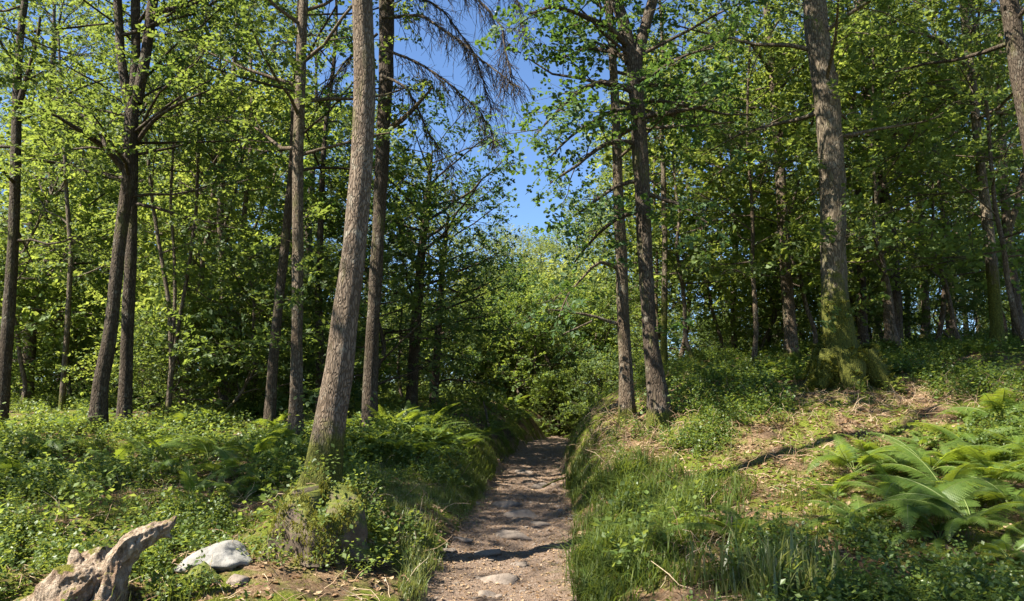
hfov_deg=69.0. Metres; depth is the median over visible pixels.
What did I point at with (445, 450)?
fern
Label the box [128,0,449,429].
oak tree
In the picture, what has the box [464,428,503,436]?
fern
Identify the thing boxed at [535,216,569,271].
woodland tree
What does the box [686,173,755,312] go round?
woodland tree
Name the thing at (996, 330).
oak tree
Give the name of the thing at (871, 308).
understorey bush
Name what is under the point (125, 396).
oak tree
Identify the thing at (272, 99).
young tree
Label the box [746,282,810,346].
understorey bush
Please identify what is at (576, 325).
understorey bush
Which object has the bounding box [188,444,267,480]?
fern
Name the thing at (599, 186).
woodland tree
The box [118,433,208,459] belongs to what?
fern
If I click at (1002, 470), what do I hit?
fern
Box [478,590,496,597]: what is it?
path stone
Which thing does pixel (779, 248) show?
young tree
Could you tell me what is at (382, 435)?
fern
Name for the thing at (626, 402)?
oak tree
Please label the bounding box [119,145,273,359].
young tree
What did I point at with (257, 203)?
woodland tree
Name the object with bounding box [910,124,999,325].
woodland tree
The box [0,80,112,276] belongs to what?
woodland tree
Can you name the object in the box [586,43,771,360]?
young tree
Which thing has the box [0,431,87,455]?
fern
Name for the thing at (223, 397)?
slim tree
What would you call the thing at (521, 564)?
path stone
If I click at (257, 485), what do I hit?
fern
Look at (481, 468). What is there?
wild grass
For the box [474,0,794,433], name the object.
oak tree
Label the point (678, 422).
dead bracken
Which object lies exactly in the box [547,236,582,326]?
woodland tree
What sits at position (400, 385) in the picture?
woodland tree
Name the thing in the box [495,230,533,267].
woodland tree
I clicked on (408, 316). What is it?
understorey bush
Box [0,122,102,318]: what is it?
woodland tree
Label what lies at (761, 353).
fern
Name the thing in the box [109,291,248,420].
understorey bush
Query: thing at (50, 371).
understorey bush
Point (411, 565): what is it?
pale grass
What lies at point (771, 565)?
woodrush
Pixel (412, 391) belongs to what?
spreading oak
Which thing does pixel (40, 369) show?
understorey bush
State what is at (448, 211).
woodland tree
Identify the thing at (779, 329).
understorey bush
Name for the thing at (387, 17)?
dark tree
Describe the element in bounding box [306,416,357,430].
fern
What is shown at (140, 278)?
understorey bush
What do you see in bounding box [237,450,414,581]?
shrub
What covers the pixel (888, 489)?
fern
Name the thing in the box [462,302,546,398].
understorey bush
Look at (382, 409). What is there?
fern
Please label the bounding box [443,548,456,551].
path stone
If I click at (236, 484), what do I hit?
fern
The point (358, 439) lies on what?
fern
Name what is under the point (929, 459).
fern
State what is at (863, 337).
oak tree
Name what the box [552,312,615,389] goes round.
understorey bush
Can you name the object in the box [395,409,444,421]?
fern
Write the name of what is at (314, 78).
woodland tree
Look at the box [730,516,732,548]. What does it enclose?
dead stem
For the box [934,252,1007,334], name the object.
understorey bush
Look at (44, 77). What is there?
woodland tree
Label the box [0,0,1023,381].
sky
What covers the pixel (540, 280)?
understorey bush
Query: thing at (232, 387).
understorey bush
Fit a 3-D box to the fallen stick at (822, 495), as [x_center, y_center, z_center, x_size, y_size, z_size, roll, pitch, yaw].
[3.324,2.117,7.784,0.025,0.193,1.052,0,-9,3]
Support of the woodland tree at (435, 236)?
on the ground at (322, 574)
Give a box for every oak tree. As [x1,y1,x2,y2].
[0,0,183,422]
[0,0,265,433]
[0,0,297,432]
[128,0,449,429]
[135,0,433,447]
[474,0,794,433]
[523,0,765,428]
[661,0,909,361]
[745,0,1004,350]
[756,0,970,345]
[827,0,1020,351]
[847,0,1023,154]
[921,14,1023,341]
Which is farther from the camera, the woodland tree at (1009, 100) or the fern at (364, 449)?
the woodland tree at (1009, 100)
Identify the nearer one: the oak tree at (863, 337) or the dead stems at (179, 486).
the dead stems at (179, 486)
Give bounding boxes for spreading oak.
[303,88,539,408]
[358,158,534,410]
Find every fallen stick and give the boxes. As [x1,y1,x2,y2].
[483,401,492,443]
[542,476,565,487]
[669,537,702,555]
[811,489,838,505]
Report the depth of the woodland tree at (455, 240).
44.92 m
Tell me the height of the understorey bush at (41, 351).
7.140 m
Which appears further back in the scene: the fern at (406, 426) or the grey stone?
the fern at (406, 426)
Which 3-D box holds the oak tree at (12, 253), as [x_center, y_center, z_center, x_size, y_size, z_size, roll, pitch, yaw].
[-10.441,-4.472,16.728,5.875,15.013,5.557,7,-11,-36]
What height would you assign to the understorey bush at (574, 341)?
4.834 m
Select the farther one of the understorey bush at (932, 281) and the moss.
the understorey bush at (932, 281)
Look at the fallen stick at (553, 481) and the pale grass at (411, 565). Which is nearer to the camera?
the pale grass at (411, 565)
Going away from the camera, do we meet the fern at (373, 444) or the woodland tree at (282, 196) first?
the fern at (373, 444)
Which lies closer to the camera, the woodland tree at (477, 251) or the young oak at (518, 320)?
the young oak at (518, 320)
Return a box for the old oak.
[623,0,1009,394]
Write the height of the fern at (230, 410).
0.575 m
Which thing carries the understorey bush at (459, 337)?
on the ground at (322, 574)
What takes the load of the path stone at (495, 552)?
on the path at (556, 443)
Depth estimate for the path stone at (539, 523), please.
9.56 m
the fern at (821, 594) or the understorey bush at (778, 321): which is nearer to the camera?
the fern at (821, 594)
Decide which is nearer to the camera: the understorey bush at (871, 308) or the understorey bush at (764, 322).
the understorey bush at (871, 308)
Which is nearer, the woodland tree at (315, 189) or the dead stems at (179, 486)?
the dead stems at (179, 486)
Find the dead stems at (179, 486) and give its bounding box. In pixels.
[0,440,482,600]
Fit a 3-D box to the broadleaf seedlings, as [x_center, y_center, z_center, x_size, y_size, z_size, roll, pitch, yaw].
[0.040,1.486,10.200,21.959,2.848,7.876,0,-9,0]
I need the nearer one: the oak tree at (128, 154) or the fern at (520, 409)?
the oak tree at (128, 154)
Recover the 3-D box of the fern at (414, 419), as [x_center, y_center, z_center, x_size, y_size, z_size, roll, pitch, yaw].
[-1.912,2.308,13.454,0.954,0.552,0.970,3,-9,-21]
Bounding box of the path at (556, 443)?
[409,429,578,600]
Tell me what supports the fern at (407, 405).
on the ground at (322, 574)
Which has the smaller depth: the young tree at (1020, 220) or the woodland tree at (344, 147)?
the young tree at (1020, 220)
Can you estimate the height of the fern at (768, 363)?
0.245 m
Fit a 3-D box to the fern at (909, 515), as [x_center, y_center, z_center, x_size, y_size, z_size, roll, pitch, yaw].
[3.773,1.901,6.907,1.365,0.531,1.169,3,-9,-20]
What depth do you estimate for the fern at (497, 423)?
19.75 m
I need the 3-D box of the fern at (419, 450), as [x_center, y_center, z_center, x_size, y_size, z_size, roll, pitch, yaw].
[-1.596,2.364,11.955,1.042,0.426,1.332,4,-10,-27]
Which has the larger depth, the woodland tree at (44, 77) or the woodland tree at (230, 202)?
the woodland tree at (230, 202)
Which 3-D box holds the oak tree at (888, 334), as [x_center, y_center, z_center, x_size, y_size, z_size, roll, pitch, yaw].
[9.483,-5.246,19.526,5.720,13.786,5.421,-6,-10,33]
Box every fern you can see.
[0,420,41,434]
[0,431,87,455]
[0,457,68,477]
[32,416,97,430]
[69,438,143,474]
[109,427,176,444]
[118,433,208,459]
[127,431,221,474]
[140,412,195,429]
[143,456,237,521]
[148,436,245,463]
[171,434,257,456]
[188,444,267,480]
[191,407,238,429]
[196,474,264,494]
[209,428,287,472]
[213,404,258,416]
[233,468,298,499]
[247,409,288,426]
[248,418,305,427]
[251,425,307,451]
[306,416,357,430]
[345,433,390,449]
[345,445,388,458]
[346,420,410,437]
[347,430,403,442]
[352,404,426,434]
[355,432,398,455]
[359,437,444,452]
[362,434,403,448]
[368,429,437,451]
[378,404,397,421]
[378,406,419,422]
[380,410,432,432]
[384,434,446,463]
[385,413,433,436]
[390,414,434,431]
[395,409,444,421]
[395,426,465,443]
[396,421,471,456]
[397,400,434,421]
[398,424,465,444]
[398,425,437,431]
[407,449,471,455]
[415,407,473,424]
[421,402,459,425]
[423,427,490,449]
[429,437,468,449]
[434,428,484,436]
[435,444,455,454]
[439,432,467,448]
[454,439,479,451]
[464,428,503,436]
[464,435,495,442]
[472,422,517,437]
[480,400,521,417]
[484,420,511,426]
[506,395,530,404]
[511,406,529,413]
[658,499,821,539]
[690,364,735,387]
[753,357,796,367]
[757,350,767,355]
[766,368,808,384]
[774,351,810,367]
[779,569,847,600]
[797,459,888,498]
[797,493,928,539]
[798,590,883,600]
[803,434,918,473]
[833,434,931,466]
[837,439,957,518]
[844,475,1023,541]
[852,447,943,489]
[852,476,994,531]
[856,432,1010,483]
[863,437,1018,496]
[886,503,1005,554]
[891,430,943,451]
[909,422,1020,443]
[909,442,1012,473]
[920,422,1023,466]
[935,387,1023,427]
[936,405,993,425]
[937,476,1023,516]
[942,441,1023,485]
[949,444,1023,483]
[955,422,1023,460]
[961,341,1001,354]
[969,531,1023,561]
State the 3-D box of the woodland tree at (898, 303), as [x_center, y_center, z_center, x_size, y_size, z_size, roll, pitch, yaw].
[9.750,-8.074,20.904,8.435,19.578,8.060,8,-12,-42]
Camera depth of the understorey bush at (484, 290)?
33.81 m
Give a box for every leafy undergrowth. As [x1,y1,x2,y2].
[0,389,522,483]
[10,325,1011,421]
[585,329,1023,417]
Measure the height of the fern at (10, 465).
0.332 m
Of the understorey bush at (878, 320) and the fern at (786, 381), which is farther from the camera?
the understorey bush at (878, 320)
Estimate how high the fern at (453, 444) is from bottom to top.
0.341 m
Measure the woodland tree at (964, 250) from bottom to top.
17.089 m
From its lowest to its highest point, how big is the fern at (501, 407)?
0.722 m
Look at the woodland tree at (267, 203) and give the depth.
52.41 m
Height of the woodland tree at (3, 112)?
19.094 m
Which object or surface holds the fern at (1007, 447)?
on the ground at (322, 574)
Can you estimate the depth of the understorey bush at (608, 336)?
37.15 m
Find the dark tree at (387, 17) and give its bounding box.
[304,0,548,436]
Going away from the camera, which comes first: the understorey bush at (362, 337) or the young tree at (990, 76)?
the young tree at (990, 76)
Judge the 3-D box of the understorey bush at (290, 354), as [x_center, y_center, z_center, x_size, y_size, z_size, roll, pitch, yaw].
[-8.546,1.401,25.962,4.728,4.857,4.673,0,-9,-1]
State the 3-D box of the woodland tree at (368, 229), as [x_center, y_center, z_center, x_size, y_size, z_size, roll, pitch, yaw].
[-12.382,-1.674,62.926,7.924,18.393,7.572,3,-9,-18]
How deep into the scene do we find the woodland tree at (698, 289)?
59.96 m
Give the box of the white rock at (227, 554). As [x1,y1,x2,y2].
[174,540,252,573]
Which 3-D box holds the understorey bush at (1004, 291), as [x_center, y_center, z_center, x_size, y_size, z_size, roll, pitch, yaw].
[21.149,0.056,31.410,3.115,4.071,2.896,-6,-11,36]
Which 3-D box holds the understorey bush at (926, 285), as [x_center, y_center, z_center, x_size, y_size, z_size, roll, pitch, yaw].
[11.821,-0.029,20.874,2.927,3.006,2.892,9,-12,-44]
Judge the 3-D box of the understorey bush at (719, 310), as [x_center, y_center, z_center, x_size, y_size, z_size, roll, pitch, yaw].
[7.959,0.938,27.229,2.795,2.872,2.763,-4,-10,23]
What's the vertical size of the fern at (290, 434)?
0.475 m
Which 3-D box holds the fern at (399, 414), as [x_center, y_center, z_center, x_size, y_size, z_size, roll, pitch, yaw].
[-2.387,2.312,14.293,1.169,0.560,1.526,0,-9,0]
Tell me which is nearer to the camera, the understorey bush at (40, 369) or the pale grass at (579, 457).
the pale grass at (579, 457)
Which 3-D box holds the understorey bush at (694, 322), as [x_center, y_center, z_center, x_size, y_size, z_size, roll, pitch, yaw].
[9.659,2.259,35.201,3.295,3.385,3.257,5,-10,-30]
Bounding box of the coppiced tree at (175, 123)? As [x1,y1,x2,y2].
[31,0,317,417]
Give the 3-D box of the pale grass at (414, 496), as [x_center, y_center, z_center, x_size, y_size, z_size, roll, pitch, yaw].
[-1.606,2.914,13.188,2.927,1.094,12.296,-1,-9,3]
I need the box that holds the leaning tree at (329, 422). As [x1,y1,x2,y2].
[296,0,375,487]
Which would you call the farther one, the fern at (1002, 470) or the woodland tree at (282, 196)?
the woodland tree at (282, 196)
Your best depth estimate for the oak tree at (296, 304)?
12.54 m
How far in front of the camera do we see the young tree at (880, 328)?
27.38 m
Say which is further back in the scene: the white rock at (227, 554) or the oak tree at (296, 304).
the oak tree at (296, 304)
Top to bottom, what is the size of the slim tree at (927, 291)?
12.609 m
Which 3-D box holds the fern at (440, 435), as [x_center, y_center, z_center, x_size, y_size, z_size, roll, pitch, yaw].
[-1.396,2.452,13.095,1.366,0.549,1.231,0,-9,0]
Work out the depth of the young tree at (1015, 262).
17.77 m
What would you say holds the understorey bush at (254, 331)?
on the ground at (322, 574)
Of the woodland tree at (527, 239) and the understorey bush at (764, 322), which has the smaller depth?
the understorey bush at (764, 322)
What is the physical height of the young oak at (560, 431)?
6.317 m
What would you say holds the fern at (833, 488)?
on the ground at (322, 574)
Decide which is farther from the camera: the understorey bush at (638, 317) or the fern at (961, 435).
the understorey bush at (638, 317)
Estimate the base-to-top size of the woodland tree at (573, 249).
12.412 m
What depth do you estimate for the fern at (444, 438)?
12.96 m
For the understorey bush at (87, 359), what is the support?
on the ground at (322, 574)
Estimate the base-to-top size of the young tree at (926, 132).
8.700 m
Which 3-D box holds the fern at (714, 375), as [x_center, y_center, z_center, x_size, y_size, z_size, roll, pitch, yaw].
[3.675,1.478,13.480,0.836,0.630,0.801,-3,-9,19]
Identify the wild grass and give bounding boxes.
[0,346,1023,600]
[393,396,632,524]
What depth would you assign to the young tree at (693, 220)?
22.38 m
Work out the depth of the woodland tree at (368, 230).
49.05 m
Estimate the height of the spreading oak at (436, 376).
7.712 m
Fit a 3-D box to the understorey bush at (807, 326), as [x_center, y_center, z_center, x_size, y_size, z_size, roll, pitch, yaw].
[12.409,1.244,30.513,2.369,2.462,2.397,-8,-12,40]
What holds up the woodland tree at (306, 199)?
on the ground at (322, 574)
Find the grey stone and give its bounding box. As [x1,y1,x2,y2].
[226,574,248,585]
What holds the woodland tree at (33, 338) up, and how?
on the ground at (322, 574)
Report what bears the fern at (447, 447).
on the ground at (322, 574)
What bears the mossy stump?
on the ground at (322, 574)
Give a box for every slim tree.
[0,12,164,410]
[138,0,280,409]
[139,0,314,406]
[139,12,316,411]
[250,0,399,411]
[582,0,714,369]
[678,9,800,351]
[845,54,963,340]
[863,0,992,336]
[869,2,998,342]
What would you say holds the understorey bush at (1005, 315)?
on the ground at (322, 574)
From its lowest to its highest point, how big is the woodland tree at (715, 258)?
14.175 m
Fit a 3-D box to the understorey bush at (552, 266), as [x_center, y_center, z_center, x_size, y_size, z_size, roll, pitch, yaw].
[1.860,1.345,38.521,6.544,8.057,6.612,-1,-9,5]
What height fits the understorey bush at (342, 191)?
7.624 m
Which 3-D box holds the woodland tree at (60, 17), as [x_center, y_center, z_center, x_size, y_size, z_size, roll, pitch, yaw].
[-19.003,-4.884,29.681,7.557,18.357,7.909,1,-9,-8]
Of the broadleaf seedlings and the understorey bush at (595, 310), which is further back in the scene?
the understorey bush at (595, 310)
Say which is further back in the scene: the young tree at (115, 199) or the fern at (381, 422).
the young tree at (115, 199)
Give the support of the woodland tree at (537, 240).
on the ground at (322, 574)
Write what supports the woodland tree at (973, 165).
on the ground at (322, 574)
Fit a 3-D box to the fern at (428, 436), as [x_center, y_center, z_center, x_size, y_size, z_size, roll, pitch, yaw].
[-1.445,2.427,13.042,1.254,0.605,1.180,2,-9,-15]
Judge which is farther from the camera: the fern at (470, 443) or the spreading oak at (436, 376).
the spreading oak at (436, 376)
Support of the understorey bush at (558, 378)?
on the ground at (322, 574)
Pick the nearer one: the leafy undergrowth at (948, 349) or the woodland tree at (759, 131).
the leafy undergrowth at (948, 349)
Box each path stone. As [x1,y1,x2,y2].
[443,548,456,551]
[453,536,472,542]
[473,549,501,555]
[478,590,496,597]
[480,573,519,584]
[491,500,521,507]
[503,509,538,517]
[510,562,526,566]
[515,469,532,473]
[529,521,551,525]
[531,482,546,488]
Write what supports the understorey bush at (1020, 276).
on the ground at (322, 574)
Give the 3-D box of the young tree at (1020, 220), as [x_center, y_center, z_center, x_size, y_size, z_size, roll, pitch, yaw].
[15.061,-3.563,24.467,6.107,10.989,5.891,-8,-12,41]
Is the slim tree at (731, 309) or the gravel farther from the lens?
the slim tree at (731, 309)
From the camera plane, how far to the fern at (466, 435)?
13.64 m
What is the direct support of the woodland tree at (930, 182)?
on the ground at (322, 574)
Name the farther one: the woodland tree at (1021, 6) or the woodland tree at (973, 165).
the woodland tree at (973, 165)
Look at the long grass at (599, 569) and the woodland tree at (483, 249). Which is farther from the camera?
the woodland tree at (483, 249)
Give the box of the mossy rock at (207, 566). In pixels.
[186,562,221,585]
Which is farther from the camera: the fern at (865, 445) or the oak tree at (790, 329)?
the oak tree at (790, 329)
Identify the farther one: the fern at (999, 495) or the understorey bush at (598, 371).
the understorey bush at (598, 371)
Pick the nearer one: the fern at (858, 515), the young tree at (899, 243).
the fern at (858, 515)
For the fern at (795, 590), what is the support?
on the ground at (322, 574)
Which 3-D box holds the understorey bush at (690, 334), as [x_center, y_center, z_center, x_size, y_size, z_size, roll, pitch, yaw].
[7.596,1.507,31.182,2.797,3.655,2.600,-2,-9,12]
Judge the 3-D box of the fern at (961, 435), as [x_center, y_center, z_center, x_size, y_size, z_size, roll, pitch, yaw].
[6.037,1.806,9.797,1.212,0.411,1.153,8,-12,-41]
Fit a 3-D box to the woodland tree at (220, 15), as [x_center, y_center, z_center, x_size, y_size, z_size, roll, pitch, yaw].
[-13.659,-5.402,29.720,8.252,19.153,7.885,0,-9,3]
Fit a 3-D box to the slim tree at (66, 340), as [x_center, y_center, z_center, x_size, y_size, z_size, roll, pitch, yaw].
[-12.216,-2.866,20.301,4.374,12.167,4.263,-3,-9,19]
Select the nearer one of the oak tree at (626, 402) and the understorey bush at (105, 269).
the oak tree at (626, 402)
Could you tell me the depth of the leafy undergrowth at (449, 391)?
25.27 m
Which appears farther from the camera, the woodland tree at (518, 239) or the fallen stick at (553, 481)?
the woodland tree at (518, 239)
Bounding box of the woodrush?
[672,509,855,600]
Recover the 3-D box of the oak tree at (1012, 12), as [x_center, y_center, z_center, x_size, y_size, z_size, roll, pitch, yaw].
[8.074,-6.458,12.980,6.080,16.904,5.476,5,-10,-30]
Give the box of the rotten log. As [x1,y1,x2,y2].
[14,516,176,600]
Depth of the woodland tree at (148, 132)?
28.12 m
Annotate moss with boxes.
[29,354,1023,600]
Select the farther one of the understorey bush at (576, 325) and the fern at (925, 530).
the understorey bush at (576, 325)
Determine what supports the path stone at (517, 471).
on the path at (556, 443)
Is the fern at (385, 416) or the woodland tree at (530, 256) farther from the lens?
the woodland tree at (530, 256)
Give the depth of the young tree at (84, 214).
23.20 m
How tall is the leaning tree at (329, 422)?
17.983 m
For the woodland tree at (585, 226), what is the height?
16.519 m
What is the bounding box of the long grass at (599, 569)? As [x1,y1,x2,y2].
[541,419,780,600]
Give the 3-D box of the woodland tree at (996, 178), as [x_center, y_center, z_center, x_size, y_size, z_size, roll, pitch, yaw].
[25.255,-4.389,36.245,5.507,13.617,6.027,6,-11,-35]
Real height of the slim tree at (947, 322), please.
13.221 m
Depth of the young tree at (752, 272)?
17.64 m
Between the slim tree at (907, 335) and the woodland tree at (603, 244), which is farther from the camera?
the woodland tree at (603, 244)
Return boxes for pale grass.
[345,437,514,533]
[372,500,446,600]
[561,430,606,524]
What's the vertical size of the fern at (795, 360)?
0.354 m
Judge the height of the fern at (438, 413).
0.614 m
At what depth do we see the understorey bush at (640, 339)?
26.47 m
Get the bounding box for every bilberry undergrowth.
[0,419,476,600]
[597,376,1023,600]
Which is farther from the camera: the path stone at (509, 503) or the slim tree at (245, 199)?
the slim tree at (245, 199)
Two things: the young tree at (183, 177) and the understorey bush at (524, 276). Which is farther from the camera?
the understorey bush at (524, 276)
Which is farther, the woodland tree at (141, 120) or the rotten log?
the woodland tree at (141, 120)
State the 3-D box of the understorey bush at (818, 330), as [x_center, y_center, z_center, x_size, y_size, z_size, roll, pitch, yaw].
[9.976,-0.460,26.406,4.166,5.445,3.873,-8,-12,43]
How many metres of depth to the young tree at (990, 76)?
15.61 m
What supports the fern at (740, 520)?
on the ground at (322, 574)
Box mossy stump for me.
[250,478,379,566]
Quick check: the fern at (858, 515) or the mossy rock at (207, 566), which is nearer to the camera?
the mossy rock at (207, 566)
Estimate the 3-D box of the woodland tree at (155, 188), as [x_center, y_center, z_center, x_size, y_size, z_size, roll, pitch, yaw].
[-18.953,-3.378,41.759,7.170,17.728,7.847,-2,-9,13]
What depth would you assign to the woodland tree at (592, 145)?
52.50 m
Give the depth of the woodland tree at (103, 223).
40.73 m
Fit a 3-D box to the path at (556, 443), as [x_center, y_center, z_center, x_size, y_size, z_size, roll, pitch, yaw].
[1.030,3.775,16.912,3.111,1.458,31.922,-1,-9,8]
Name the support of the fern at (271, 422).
on the ground at (322, 574)
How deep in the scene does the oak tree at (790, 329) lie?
18.35 m
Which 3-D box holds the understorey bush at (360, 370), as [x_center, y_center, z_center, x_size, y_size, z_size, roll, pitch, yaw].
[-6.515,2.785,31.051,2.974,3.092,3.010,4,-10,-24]
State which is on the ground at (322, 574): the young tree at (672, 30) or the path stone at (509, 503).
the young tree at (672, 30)
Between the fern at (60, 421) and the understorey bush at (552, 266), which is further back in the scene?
the understorey bush at (552, 266)
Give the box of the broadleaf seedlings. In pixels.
[0,333,1023,575]
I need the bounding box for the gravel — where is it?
[402,450,575,600]
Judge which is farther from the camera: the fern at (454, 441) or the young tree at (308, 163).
the young tree at (308, 163)
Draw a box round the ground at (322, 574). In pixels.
[0,344,1023,600]
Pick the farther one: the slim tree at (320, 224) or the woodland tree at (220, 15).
the woodland tree at (220, 15)
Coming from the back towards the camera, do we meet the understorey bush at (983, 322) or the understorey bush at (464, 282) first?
the understorey bush at (464, 282)
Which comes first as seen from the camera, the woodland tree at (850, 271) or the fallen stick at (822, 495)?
the fallen stick at (822, 495)
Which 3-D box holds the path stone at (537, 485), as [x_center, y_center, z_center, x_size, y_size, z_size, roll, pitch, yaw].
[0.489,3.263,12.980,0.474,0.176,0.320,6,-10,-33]
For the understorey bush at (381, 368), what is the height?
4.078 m
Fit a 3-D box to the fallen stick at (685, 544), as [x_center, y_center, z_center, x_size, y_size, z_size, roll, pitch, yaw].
[1.593,2.279,6.905,0.406,0.163,0.072,4,-10,-26]
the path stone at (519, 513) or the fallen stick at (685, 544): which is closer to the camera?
the fallen stick at (685, 544)
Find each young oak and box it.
[473,264,599,410]
[485,283,618,435]
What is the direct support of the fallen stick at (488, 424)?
on the ground at (322, 574)
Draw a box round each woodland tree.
[0,0,135,111]
[0,0,138,379]
[0,0,169,402]
[0,68,45,219]
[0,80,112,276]
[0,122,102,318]
[0,137,101,301]
[29,0,283,385]
[40,150,112,384]
[56,74,227,369]
[94,0,276,377]
[103,104,234,285]
[149,140,262,384]
[174,120,285,253]
[239,104,343,276]
[248,121,344,257]
[248,152,329,298]
[255,0,393,387]
[269,107,348,257]
[303,85,422,275]
[329,128,413,303]
[331,188,394,297]
[358,227,433,399]
[364,200,437,299]
[386,174,466,379]
[411,194,474,379]
[444,229,492,379]
[459,237,498,287]
[472,211,521,275]
[472,233,513,277]
[489,224,537,278]
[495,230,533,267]
[496,225,548,269]
[517,245,544,270]
[518,236,561,278]
[522,239,563,276]
[524,223,551,266]
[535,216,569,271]
[543,197,606,320]
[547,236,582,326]
[560,123,702,348]
[561,191,614,282]
[566,199,635,286]
[573,44,707,344]
[578,196,633,381]
[669,218,742,337]
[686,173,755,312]
[692,202,739,318]
[702,29,818,343]
[740,0,939,339]
[771,0,993,341]
[846,0,999,331]
[894,142,966,308]
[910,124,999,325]
[926,81,1023,245]
[927,0,1023,247]
[937,135,995,330]
[955,86,1023,281]
[962,9,1023,195]
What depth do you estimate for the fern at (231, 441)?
11.22 m
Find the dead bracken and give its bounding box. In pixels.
[564,358,1023,600]
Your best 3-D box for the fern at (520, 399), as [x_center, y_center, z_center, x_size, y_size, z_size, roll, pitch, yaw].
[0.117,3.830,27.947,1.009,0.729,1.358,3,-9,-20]
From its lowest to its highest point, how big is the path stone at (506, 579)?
0.158 m
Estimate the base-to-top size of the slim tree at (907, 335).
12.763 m
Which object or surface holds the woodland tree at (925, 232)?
on the ground at (322, 574)
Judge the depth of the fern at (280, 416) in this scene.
15.64 m
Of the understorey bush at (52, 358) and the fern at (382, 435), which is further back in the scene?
the understorey bush at (52, 358)
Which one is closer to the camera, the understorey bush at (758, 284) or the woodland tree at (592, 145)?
the understorey bush at (758, 284)
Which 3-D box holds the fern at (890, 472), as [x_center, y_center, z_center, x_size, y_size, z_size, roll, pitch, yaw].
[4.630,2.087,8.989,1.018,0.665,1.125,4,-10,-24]
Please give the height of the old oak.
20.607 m
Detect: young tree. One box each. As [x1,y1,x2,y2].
[0,91,123,409]
[0,96,156,400]
[71,55,280,402]
[96,54,318,410]
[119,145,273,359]
[138,72,346,405]
[572,69,735,340]
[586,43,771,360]
[603,1,805,356]
[611,58,783,359]
[653,0,859,362]
[677,34,855,349]
[687,13,896,343]
[758,13,950,338]
[769,0,1001,357]
[775,22,961,339]
[846,40,1023,346]
[848,0,1023,346]
[850,0,1023,347]
[871,30,1023,335]
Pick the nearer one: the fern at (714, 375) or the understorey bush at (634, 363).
the fern at (714, 375)
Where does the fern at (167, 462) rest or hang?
on the ground at (322, 574)
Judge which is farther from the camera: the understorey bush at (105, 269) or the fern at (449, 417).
the understorey bush at (105, 269)
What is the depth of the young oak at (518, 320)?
29.37 m
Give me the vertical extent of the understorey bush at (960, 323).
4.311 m
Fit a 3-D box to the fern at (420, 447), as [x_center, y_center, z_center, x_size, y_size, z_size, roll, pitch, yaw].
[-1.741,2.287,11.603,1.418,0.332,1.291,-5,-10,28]
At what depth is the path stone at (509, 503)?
10.91 m
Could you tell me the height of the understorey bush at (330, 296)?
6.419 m
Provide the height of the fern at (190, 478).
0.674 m
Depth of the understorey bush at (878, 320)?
24.76 m
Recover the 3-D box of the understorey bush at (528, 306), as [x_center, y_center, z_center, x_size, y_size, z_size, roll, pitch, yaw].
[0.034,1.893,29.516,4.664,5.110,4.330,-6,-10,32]
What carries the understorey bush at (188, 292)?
on the ground at (322, 574)
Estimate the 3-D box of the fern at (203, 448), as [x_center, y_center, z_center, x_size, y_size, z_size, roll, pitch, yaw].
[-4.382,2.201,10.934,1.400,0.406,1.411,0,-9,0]
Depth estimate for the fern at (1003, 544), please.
5.91 m
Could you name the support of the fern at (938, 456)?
on the ground at (322, 574)
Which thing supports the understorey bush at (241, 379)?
on the ground at (322, 574)
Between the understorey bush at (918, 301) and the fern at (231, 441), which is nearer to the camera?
the fern at (231, 441)
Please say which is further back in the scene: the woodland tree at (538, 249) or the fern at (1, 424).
the woodland tree at (538, 249)
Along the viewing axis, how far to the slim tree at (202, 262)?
19.37 m
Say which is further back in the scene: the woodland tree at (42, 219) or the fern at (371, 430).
the woodland tree at (42, 219)
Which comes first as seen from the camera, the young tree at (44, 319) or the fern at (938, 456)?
the fern at (938, 456)
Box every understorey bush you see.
[0,213,152,398]
[0,221,56,384]
[0,230,61,392]
[0,282,91,390]
[11,260,118,396]
[27,220,146,386]
[38,344,89,388]
[39,348,90,390]
[43,283,180,401]
[55,248,212,410]
[55,299,133,388]
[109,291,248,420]
[114,268,250,403]
[136,241,335,416]
[153,285,288,414]
[180,251,305,404]
[212,277,326,392]
[228,282,315,399]
[238,273,363,405]
[245,136,499,397]
[276,250,366,379]
[280,299,364,400]
[352,339,384,398]
[353,299,406,391]
[354,320,402,388]
[362,303,466,398]
[384,285,446,387]
[400,297,483,391]
[418,290,509,388]
[427,266,532,396]
[436,249,533,372]
[453,263,577,392]
[454,284,571,404]
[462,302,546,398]
[462,333,523,399]
[497,273,603,400]
[511,252,607,372]
[514,324,609,433]
[518,296,591,383]
[522,365,582,434]
[533,243,635,375]
[550,349,639,438]
[551,270,669,416]
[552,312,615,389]
[576,294,688,393]
[591,202,738,362]
[602,323,643,374]
[613,284,701,365]
[667,300,723,358]
[682,318,742,350]
[691,290,766,355]
[707,183,820,350]
[715,219,821,353]
[719,288,803,352]
[745,220,852,342]
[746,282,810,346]
[795,279,881,339]
[797,306,821,344]
[804,271,914,338]
[815,229,926,341]
[855,218,937,333]
[900,249,988,341]
[901,277,972,336]
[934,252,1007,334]
[936,277,1007,331]
[951,196,1023,332]
[976,273,1023,334]
[980,301,1011,331]
[1016,244,1023,307]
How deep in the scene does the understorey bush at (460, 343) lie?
29.14 m
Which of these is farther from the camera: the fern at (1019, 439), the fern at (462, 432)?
the fern at (462, 432)
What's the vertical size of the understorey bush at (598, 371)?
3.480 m

